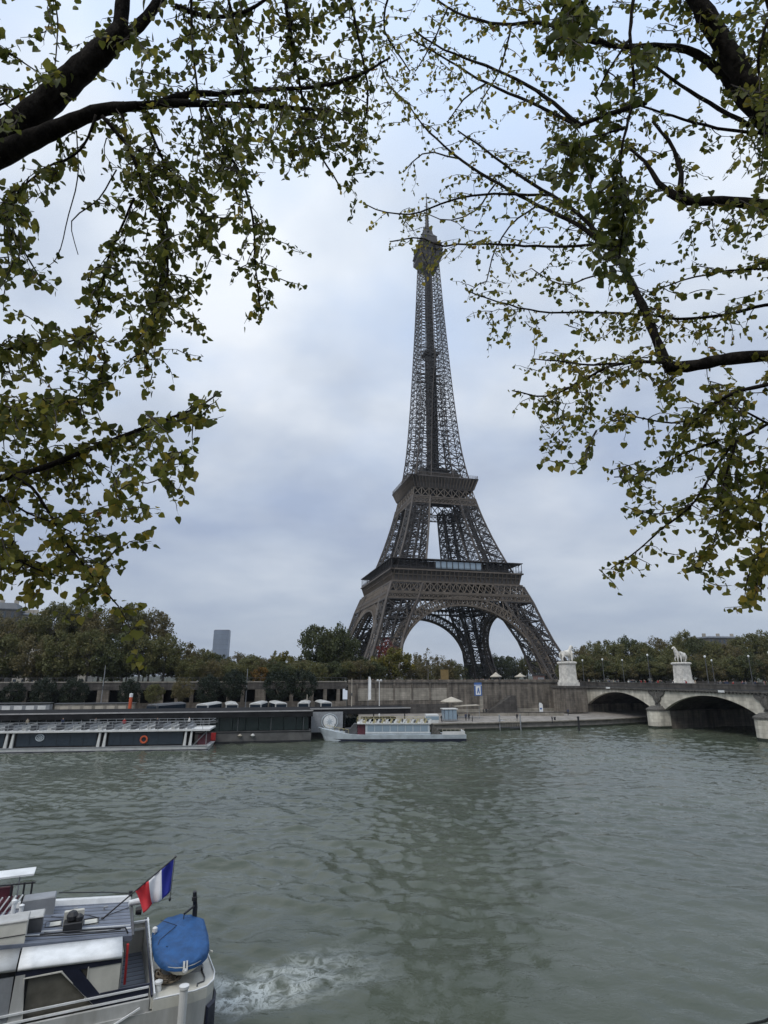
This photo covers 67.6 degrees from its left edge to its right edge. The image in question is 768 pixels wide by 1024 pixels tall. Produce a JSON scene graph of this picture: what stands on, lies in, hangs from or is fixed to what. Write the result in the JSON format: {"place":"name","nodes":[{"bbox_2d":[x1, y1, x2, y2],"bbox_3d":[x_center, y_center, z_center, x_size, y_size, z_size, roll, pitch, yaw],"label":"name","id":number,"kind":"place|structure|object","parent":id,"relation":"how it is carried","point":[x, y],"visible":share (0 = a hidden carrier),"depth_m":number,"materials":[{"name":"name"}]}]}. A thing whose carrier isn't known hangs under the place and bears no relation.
{"place":"outdoors","nodes":[
{"label":"outdoors","id":0,"kind":"place"},
{"bbox_2d":[12,622,93,681],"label":"apartment building","id":1,"kind":"structure","parent":0,"point":[90,679],"depth_m":220.74,"materials":[{"name":"stone"}]},
{"bbox_2d":[0,724,767,1023],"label":"river","id":2,"kind":"structure","parent":0,"point":[604,875],"depth_m":38.01,"materials":[{"name":"liquid"}]},
{"bbox_2d":[0,867,215,1023],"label":"river boat","id":3,"kind":"object","parent":2,"relation":"on","point":[71,961],"visible":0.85,"depth_m":18.37,"materials":[{"name":"grey paint"}]},
{"bbox_2d":[101,855,176,919],"bbox_3d":[-8.984,13.791,21.098,2.448,1.824,0.334,7,-17,-24],"label":"flag","id":4,"kind":"object","parent":3,"relation":"attached to","point":[157,887],"visible":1,"depth_m":21.24,"materials":[{"name":"multicoloured fabric"}]},
{"bbox_2d":[154,968,181,985],"bbox_3d":[-7.364,15.780,19.586,0.944,0.349,0.948,7,-17,-24],"label":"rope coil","id":5,"kind":"object","parent":3,"relation":"on","point":[159,975],"visible":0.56,"depth_m":19.35,"materials":[{"name":"brown fabric"}]},
{"bbox_2d":[151,914,212,978],"bbox_3d":[-7.139,15.431,20.329,1.983,1.201,2.798,7,-17,-24],"label":"tender dinghy","id":6,"kind":"object","parent":3,"relation":"hanging from","point":[180,945],"visible":0.98,"depth_m":20.05,"materials":[{"name":"blue fabric"}]},
{"bbox_2d":[0,718,215,753],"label":"tour boat","id":7,"kind":"object","parent":2,"relation":"on","point":[21,738],"visible":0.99,"depth_m":94.72,"materials":[{"name":"white paint"}]},
{"bbox_2d":[0,706,410,743],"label":"landing station","id":8,"kind":"object","parent":2,"relation":"on","point":[239,725],"visible":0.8,"depth_m":107.34,"materials":[{"name":"black metal"}]},
{"bbox_2d":[318,714,465,741],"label":"excursion boat","id":9,"kind":"object","parent":2,"relation":"on","point":[417,730],"visible":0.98,"depth_m":109.09,"materials":[{"name":"white paint"}]},
{"bbox_2d":[0,0,767,698],"label":"sky","id":10,"kind":"structure","parent":0,"point":[293,504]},
{"bbox_2d":[93,676,763,687],"bbox_3d":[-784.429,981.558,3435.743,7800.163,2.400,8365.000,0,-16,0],"label":"street and park ground","id":11,"kind":"structure","parent":0,"point":[155,679],"depth_m":736.87,"materials":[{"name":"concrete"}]},
{"bbox_2d":[0,600,24,681],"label":"apartment building","id":12,"kind":"structure","parent":11,"relation":"on","point":[8,610],"depth_m":249.64,"materials":[{"name":"grey stone"}]},
{"bbox_2d":[0,633,28,681],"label":"tree","id":13,"kind":"object","parent":11,"relation":"on","point":[6,645],"visible":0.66,"depth_m":149.33,"materials":[{"name":"green plant"}]},
{"bbox_2d":[0,661,28,681],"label":"tree","id":14,"kind":"object","parent":11,"relation":"on","point":[10,673],"visible":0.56,"depth_m":147.80,"materials":[{"name":"green plant"}]},
{"bbox_2d":[0,615,32,681],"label":"tree","id":15,"kind":"object","parent":11,"relation":"on","point":[7,625],"visible":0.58,"depth_m":158.31,"materials":[{"name":"green plant"}]},
{"bbox_2d":[7,633,55,681],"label":"tree","id":16,"kind":"object","parent":11,"relation":"on","point":[18,659],"visible":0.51,"depth_m":147.24,"materials":[{"name":"green plant"}]},
{"bbox_2d":[12,614,51,681],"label":"tree","id":17,"kind":"object","parent":11,"relation":"on","point":[30,622],"visible":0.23,"depth_m":164.16,"materials":[{"name":"green plant"}]},
{"bbox_2d":[26,601,78,647],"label":"tree","id":18,"kind":"object","parent":11,"relation":"on","point":[46,617],"visible":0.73,"depth_m":160.91,"materials":[{"name":"green plant"}]},
{"bbox_2d":[33,630,86,681],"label":"tree","id":19,"kind":"object","parent":11,"relation":"on","point":[57,659],"visible":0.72,"depth_m":146.17,"materials":[{"name":"green plant"}]},
{"bbox_2d":[53,602,106,641],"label":"tree","id":20,"kind":"object","parent":11,"relation":"on","point":[85,609],"visible":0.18,"depth_m":164.46,"materials":[{"name":"green plant"}]},
{"bbox_2d":[61,628,115,681],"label":"tree","id":21,"kind":"object","parent":11,"relation":"on","point":[84,642],"visible":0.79,"depth_m":146.98,"materials":[{"name":"green plant"}]},
{"bbox_2d":[76,605,122,681],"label":"tree","id":22,"kind":"object","parent":11,"relation":"on","point":[93,622],"visible":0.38,"depth_m":159.06,"materials":[{"name":"green plant"}]},
{"bbox_2d":[87,631,141,681],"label":"tree","id":23,"kind":"object","parent":11,"relation":"on","point":[114,664],"visible":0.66,"depth_m":147.03,"materials":[{"name":"green plant"}]},
{"bbox_2d":[102,602,152,681],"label":"tree","id":24,"kind":"object","parent":11,"relation":"on","point":[131,619],"visible":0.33,"depth_m":162.09,"materials":[{"name":"green plant"}]},
{"bbox_2d":[115,634,165,681],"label":"tree","id":25,"kind":"object","parent":11,"relation":"on","point":[147,643],"visible":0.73,"depth_m":149.68,"materials":[{"name":"green plant"}]},
{"bbox_2d":[134,607,176,681],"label":"tree","id":26,"kind":"object","parent":11,"relation":"on","point":[160,619],"visible":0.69,"depth_m":165.21,"materials":[{"name":"green plant"}]},
{"bbox_2d":[143,632,186,680],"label":"tree","id":27,"kind":"object","parent":11,"relation":"on","point":[171,644],"visible":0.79,"depth_m":153.69,"materials":[{"name":"green plant"}]},
{"bbox_2d":[166,641,203,679],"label":"tree","id":28,"kind":"object","parent":11,"relation":"on","point":[188,651],"visible":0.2,"depth_m":160.95,"materials":[{"name":"green plant"}]},
{"bbox_2d":[173,656,204,680],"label":"tree","id":29,"kind":"object","parent":11,"relation":"on","point":[188,672],"visible":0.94,"depth_m":152.74,"materials":[{"name":"green plant"}]},
{"bbox_2d":[187,648,214,680],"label":"tree","id":30,"kind":"object","parent":11,"relation":"on","point":[207,655],"visible":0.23,"depth_m":168.58,"materials":[{"name":"green plant"}]},
{"bbox_2d":[198,660,224,680],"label":"tree","id":31,"kind":"object","parent":11,"relation":"on","point":[215,671],"visible":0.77,"depth_m":154.48,"materials":[{"name":"green plant"}]},
{"bbox_2d":[212,630,230,658],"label":"office tower","id":32,"kind":"structure","parent":11,"relation":"on","point":[221,642],"depth_m":2535.06,"materials":[{"name":"glass"}]},
{"bbox_2d":[219,662,248,680],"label":"tree","id":33,"kind":"object","parent":11,"relation":"on","point":[229,667],"visible":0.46,"depth_m":157.89,"materials":[{"name":"green plant"}]},
{"bbox_2d":[247,661,271,680],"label":"tree","id":34,"kind":"object","parent":11,"relation":"on","point":[250,677],"visible":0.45,"depth_m":161.87,"materials":[{"name":"green plant"}]},
{"bbox_2d":[266,663,295,680],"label":"tree","id":35,"kind":"object","parent":11,"relation":"on","point":[275,667],"visible":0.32,"depth_m":160.49,"materials":[{"name":"green plant"}]},
{"bbox_2d":[269,650,293,663],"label":"tree","id":36,"kind":"object","parent":11,"relation":"on","point":[283,657],"visible":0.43,"depth_m":179.21,"materials":[{"name":"green plant"}]},
{"bbox_2d":[300,662,330,680],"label":"tree","id":37,"kind":"object","parent":11,"relation":"on","point":[320,676],"visible":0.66,"depth_m":160.31,"materials":[{"name":"green plant"}]},
{"bbox_2d":[297,624,344,664],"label":"tree","id":38,"kind":"object","parent":11,"relation":"on","point":[309,642],"visible":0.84,"depth_m":187.65,"materials":[{"name":"green plant"}]},
{"bbox_2d":[321,660,347,680],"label":"tree","id":39,"kind":"object","parent":11,"relation":"on","point":[335,675],"visible":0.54,"depth_m":163.58,"materials":[{"name":"green plant"}]},
{"bbox_2d":[315,621,360,662],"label":"tree","id":40,"kind":"object","parent":11,"relation":"on","point":[350,645],"visible":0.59,"depth_m":191.87,"materials":[{"name":"green plant"}]},
{"bbox_2d":[339,662,359,680],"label":"tree","id":41,"kind":"object","parent":11,"relation":"on","point":[348,666],"visible":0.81,"depth_m":165.50,"materials":[{"name":"green plant"}]},
{"bbox_2d":[349,659,375,679],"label":"tree","id":42,"kind":"object","parent":11,"relation":"on","point":[361,664],"visible":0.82,"depth_m":166.56,"materials":[{"name":"green plant"}]},
{"bbox_2d":[361,661,387,677],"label":"tree","id":43,"kind":"object","parent":11,"relation":"on","point":[379,667],"visible":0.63,"depth_m":168.87,"materials":[{"name":"green plant"}]},
{"bbox_2d":[379,647,415,679],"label":"tree","id":44,"kind":"object","parent":11,"relation":"on","point":[396,658],"visible":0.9,"depth_m":176.14,"materials":[{"name":"green plant"}]},
{"bbox_2d":[396,661,422,679],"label":"tree","id":45,"kind":"object","parent":11,"relation":"on","point":[416,673],"visible":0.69,"depth_m":181.88,"materials":[{"name":"green plant"}]},
{"bbox_2d":[402,652,427,679],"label":"tree","id":46,"kind":"object","parent":11,"relation":"on","point":[425,671],"visible":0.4,"depth_m":234.88,"materials":[{"name":"green plant"}]},
{"bbox_2d":[429,655,456,679],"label":"tree","id":47,"kind":"object","parent":11,"relation":"on","point":[444,664],"visible":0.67,"depth_m":230.03,"materials":[{"name":"green plant"}]},
{"bbox_2d":[444,658,467,679],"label":"tree","id":48,"kind":"object","parent":11,"relation":"on","point":[460,671],"visible":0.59,"depth_m":286.40,"materials":[{"name":"green plant"}]},
{"bbox_2d":[338,193,581,689],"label":"iron lattice tower","id":49,"kind":"structure","parent":11,"relation":"on","point":[450,584],"depth_m":332.62,"materials":[{"name":"brown metal"}]},
{"bbox_2d":[489,653,514,679],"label":"tree","id":50,"kind":"object","parent":11,"relation":"on","point":[502,666],"visible":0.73,"depth_m":382.65,"materials":[{"name":"green plant"}]},
{"bbox_2d":[516,657,538,678],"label":"tree","id":51,"kind":"object","parent":11,"relation":"on","point":[522,669],"visible":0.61,"depth_m":382.73,"materials":[{"name":"green plant"}]},
{"bbox_2d":[574,653,599,681],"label":"tree","id":52,"kind":"object","parent":11,"relation":"on","point":[589,660],"visible":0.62,"depth_m":196.36,"materials":[{"name":"green plant"}]},
{"bbox_2d":[577,665,600,681],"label":"tree","id":53,"kind":"object","parent":11,"relation":"on","point":[594,673],"visible":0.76,"depth_m":193.15,"materials":[{"name":"green plant"}]},
{"bbox_2d":[580,641,611,681],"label":"tree","id":54,"kind":"object","parent":11,"relation":"on","point":[602,651],"visible":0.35,"depth_m":216.66,"materials":[{"name":"green plant"}]},
{"bbox_2d":[586,660,612,681],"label":"tree","id":55,"kind":"object","parent":11,"relation":"on","point":[605,663],"visible":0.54,"depth_m":194.15,"materials":[{"name":"green plant"}]},
{"bbox_2d":[592,639,625,681],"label":"tree","id":56,"kind":"object","parent":11,"relation":"on","point":[614,648],"visible":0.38,"depth_m":226.43,"materials":[{"name":"green plant"}]},
{"bbox_2d":[600,662,629,680],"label":"tree","id":57,"kind":"object","parent":11,"relation":"on","point":[614,667],"visible":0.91,"depth_m":190.78,"materials":[{"name":"green plant"}]},
{"bbox_2d":[608,653,635,681],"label":"tree","id":58,"kind":"object","parent":11,"relation":"on","point":[627,661],"visible":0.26,"depth_m":199.71,"materials":[{"name":"green plant"}]},
{"bbox_2d":[611,634,641,681],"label":"tree","id":59,"kind":"object","parent":11,"relation":"on","point":[629,644],"visible":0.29,"depth_m":232.27,"materials":[{"name":"green plant"}]},
{"bbox_2d":[627,641,658,663],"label":"tree","id":60,"kind":"object","parent":11,"relation":"on","point":[638,648],"visible":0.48,"depth_m":223.79,"materials":[{"name":"green plant"}]},
{"bbox_2d":[629,654,657,682],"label":"tree","id":61,"kind":"object","parent":11,"relation":"on","point":[644,658],"visible":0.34,"depth_m":198.63,"materials":[{"name":"green plant"}]},
{"bbox_2d":[633,661,667,680],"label":"tree","id":62,"kind":"object","parent":11,"relation":"on","point":[653,672],"visible":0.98,"depth_m":192.35,"materials":[{"name":"green plant"}]},
{"bbox_2d":[642,637,673,658],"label":"tree","id":63,"kind":"object","parent":11,"relation":"on","point":[659,644],"visible":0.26,"depth_m":232.95,"materials":[{"name":"green plant"}]},
{"bbox_2d":[655,655,677,682],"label":"tree","id":64,"kind":"object","parent":11,"relation":"on","point":[660,659],"visible":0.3,"depth_m":197.74,"materials":[{"name":"green plant"}]},
{"bbox_2d":[657,644,691,661],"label":"tree","id":65,"kind":"object","parent":11,"relation":"on","point":[667,651],"visible":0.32,"depth_m":216.89,"materials":[{"name":"green plant"}]},
{"bbox_2d":[666,629,697,652],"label":"tree","id":66,"kind":"object","parent":11,"relation":"on","point":[678,639],"visible":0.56,"depth_m":232.70,"materials":[{"name":"green plant"}]},
{"bbox_2d":[683,636,714,680],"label":"tree","id":67,"kind":"object","parent":11,"relation":"on","point":[693,641],"visible":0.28,"depth_m":227.68,"materials":[{"name":"green plant"}]},
{"bbox_2d":[695,665,727,681],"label":"tree","id":68,"kind":"object","parent":11,"relation":"on","point":[722,674],"visible":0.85,"depth_m":191.38,"materials":[{"name":"green plant"}]},
{"bbox_2d":[695,640,729,663],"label":"tree","id":69,"kind":"object","parent":11,"relation":"on","point":[710,646],"visible":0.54,"depth_m":221.45,"materials":[{"name":"green plant"}]},
{"bbox_2d":[694,657,730,681],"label":"tree","id":70,"kind":"object","parent":11,"relation":"on","point":[717,663],"visible":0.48,"depth_m":193.60,"materials":[{"name":"green plant"}]},
{"bbox_2d":[695,633,749,681],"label":"apartment building","id":71,"kind":"structure","parent":11,"relation":"on","point":[721,639],"depth_m":322.59,"materials":[{"name":"grey stone"}]},
{"bbox_2d":[712,654,744,681],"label":"tree","id":72,"kind":"object","parent":11,"relation":"on","point":[732,660],"visible":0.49,"depth_m":193.52,"materials":[{"name":"green plant"}]},
{"bbox_2d":[714,642,744,661],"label":"tree","id":73,"kind":"object","parent":11,"relation":"on","point":[735,652],"visible":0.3,"depth_m":217.07,"materials":[{"name":"green plant"}]},
{"bbox_2d":[727,633,767,656],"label":"tree","id":74,"kind":"object","parent":11,"relation":"on","point":[736,642],"visible":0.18,"depth_m":232.73,"materials":[{"name":"green plant"}]},
{"bbox_2d":[728,651,767,681],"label":"tree","id":75,"kind":"object","parent":11,"relation":"on","point":[743,658],"visible":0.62,"depth_m":193.08,"materials":[{"name":"green plant"}]},
{"bbox_2d":[740,629,767,680],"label":"tree","id":76,"kind":"object","parent":11,"relation":"on","point":[762,645],"visible":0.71,"depth_m":223.37,"materials":[{"name":"green plant"}]},
{"bbox_2d":[750,652,767,681],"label":"tree","id":77,"kind":"object","parent":11,"relation":"on","point":[759,658],"visible":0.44,"depth_m":194.44,"materials":[{"name":"green plant"}]},
{"bbox_2d":[358,710,647,729],"bbox_3d":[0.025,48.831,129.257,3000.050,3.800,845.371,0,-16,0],"label":"quay","id":78,"kind":"structure","parent":0,"point":[599,715],"depth_m":141.62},
{"bbox_2d":[0,681,26,704],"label":"tree","id":79,"kind":"object","parent":78,"relation":"on","point":[20,688],"visible":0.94,"depth_m":127.00,"materials":[{"name":"green plant"}]},
{"bbox_2d":[0,702,53,709],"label":"quay hut","id":80,"kind":"object","parent":78,"relation":"on","point":[33,706],"visible":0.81,"depth_m":119.44,"materials":[{"name":"grey metal"}]},
{"bbox_2d":[27,675,59,704],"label":"tree","id":81,"kind":"object","parent":78,"relation":"on","point":[42,689],"visible":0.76,"depth_m":127.89,"materials":[{"name":"green plant"}]},
{"bbox_2d":[56,675,90,702],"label":"tree","id":82,"kind":"object","parent":78,"relation":"on","point":[68,685],"visible":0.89,"depth_m":129.68,"materials":[{"name":"green plant"}]},
{"bbox_2d":[54,702,136,708],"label":"quay hut","id":83,"kind":"object","parent":78,"relation":"on","point":[115,705],"visible":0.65,"depth_m":118.87,"materials":[{"name":"white metal"}]},
{"bbox_2d":[117,678,142,702],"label":"tree","id":84,"kind":"object","parent":78,"relation":"on","point":[126,687],"visible":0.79,"depth_m":131.85,"materials":[{"name":"green plant"}]},
{"bbox_2d":[143,683,165,703],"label":"tree","id":85,"kind":"object","parent":78,"relation":"on","point":[150,695],"visible":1,"depth_m":133.19,"materials":[{"name":"green plant"}]},
{"bbox_2d":[146,702,185,708],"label":"coach","id":86,"kind":"object","parent":78,"relation":"on","point":[170,705],"visible":0.21,"depth_m":119.57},
{"bbox_2d":[0,678,346,708],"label":"quay gallery","id":87,"kind":"object","parent":78,"relation":"on","point":[331,692],"visible":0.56,"depth_m":142.42,"materials":[{"name":"stone"}]},
{"bbox_2d":[171,678,194,701],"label":"tree","id":88,"kind":"object","parent":78,"relation":"on","point":[177,688],"visible":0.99,"depth_m":134.28,"materials":[{"name":"green plant"}]},
{"bbox_2d":[196,672,223,703],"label":"tree","id":89,"kind":"object","parent":78,"relation":"on","point":[208,688],"visible":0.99,"depth_m":135.13,"materials":[{"name":"green plant"}]},
{"bbox_2d":[221,667,248,700],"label":"tree","id":90,"kind":"object","parent":78,"relation":"on","point":[233,676],"visible":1,"depth_m":136.60,"materials":[{"name":"green plant"}]},
{"bbox_2d":[262,669,294,700],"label":"tree","id":91,"kind":"object","parent":78,"relation":"on","point":[272,695],"visible":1,"depth_m":138.88,"materials":[{"name":"green plant"}]},
{"bbox_2d":[290,667,318,700],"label":"tree","id":92,"kind":"object","parent":78,"relation":"on","point":[311,680],"visible":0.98,"depth_m":140.12,"materials":[{"name":"green plant"}]},
{"bbox_2d":[440,708,457,720],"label":"glass kiosk","id":93,"kind":"object","parent":78,"relation":"on","point":[449,714],"visible":0.95,"depth_m":133.97,"materials":[{"name":"glass"}]},
{"bbox_2d":[347,679,558,714],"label":"quay wall","id":94,"kind":"structure","parent":78,"relation":"on","point":[509,695],"depth_m":156.68,"materials":[{"name":"stone"}]},
{"bbox_2d":[474,683,483,711],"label":"quay sign","id":95,"kind":"object","parent":78,"relation":"on","point":[477,689],"visible":0.93,"depth_m":154.67,"materials":[{"name":"metal"}]},
{"bbox_2d":[457,712,563,715],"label":"quay wall","id":96,"kind":"structure","parent":78,"relation":"on","point":[518,713],"depth_m":147.99,"materials":[{"name":"stone"}]},
{"bbox_2d":[430,716,646,724],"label":"quay kerb","id":97,"kind":"structure","parent":78,"relation":"on","point":[537,721],"depth_m":133.71,"materials":[{"name":"stone"}]},
{"bbox_2d":[430,722,647,731],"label":"quay tide band","id":98,"kind":"object","parent":78,"relation":"attached to","point":[546,727],"visible":0.31,"depth_m":134.13,"materials":[{"name":"grey stone"}]},
{"bbox_2d":[551,686,587,712],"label":"bridge pylon","id":99,"kind":"object","parent":78,"relation":"on","point":[572,699],"visible":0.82,"depth_m":156.62,"materials":[{"name":"stone"}]},
{"bbox_2d":[557,645,579,685],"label":"horse statue","id":100,"kind":"object","parent":99,"relation":"on","point":[567,674],"visible":1,"depth_m":160.23,"materials":[{"name":"white stone"}]},
{"bbox_3d":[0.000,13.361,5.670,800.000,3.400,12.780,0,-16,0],"label":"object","id":101,"kind":"structure","parent":0,"visible":0},
{"bbox_2d":[0,0,409,670],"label":"poplar tree","id":102,"kind":"object","parent":101,"relation":"on","point":[28,124],"visible":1,"depth_m":5.02,"materials":[{"name":"green plant"}]},
{"bbox_2d":[358,0,767,613],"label":"poplar tree","id":103,"kind":"object","parent":101,"relation":"on","point":[740,78],"visible":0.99,"depth_m":6.00,"materials":[{"name":"green plant"}]},
{"label":"river surface","id":104,"kind":"structure","parent":0,"visible":0},
{"bbox_2d":[578,681,767,741],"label":"stone bridge","id":105,"kind":"structure","parent":104,"relation":"on","point":[671,705],"depth_m":136.65,"materials":[{"name":"stone"}]},
{"bbox_2d":[671,647,693,682],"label":"horse statue","id":106,"kind":"object","parent":105,"relation":"on","point":[681,671],"visible":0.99,"depth_m":169.13,"materials":[{"name":"white stone"}]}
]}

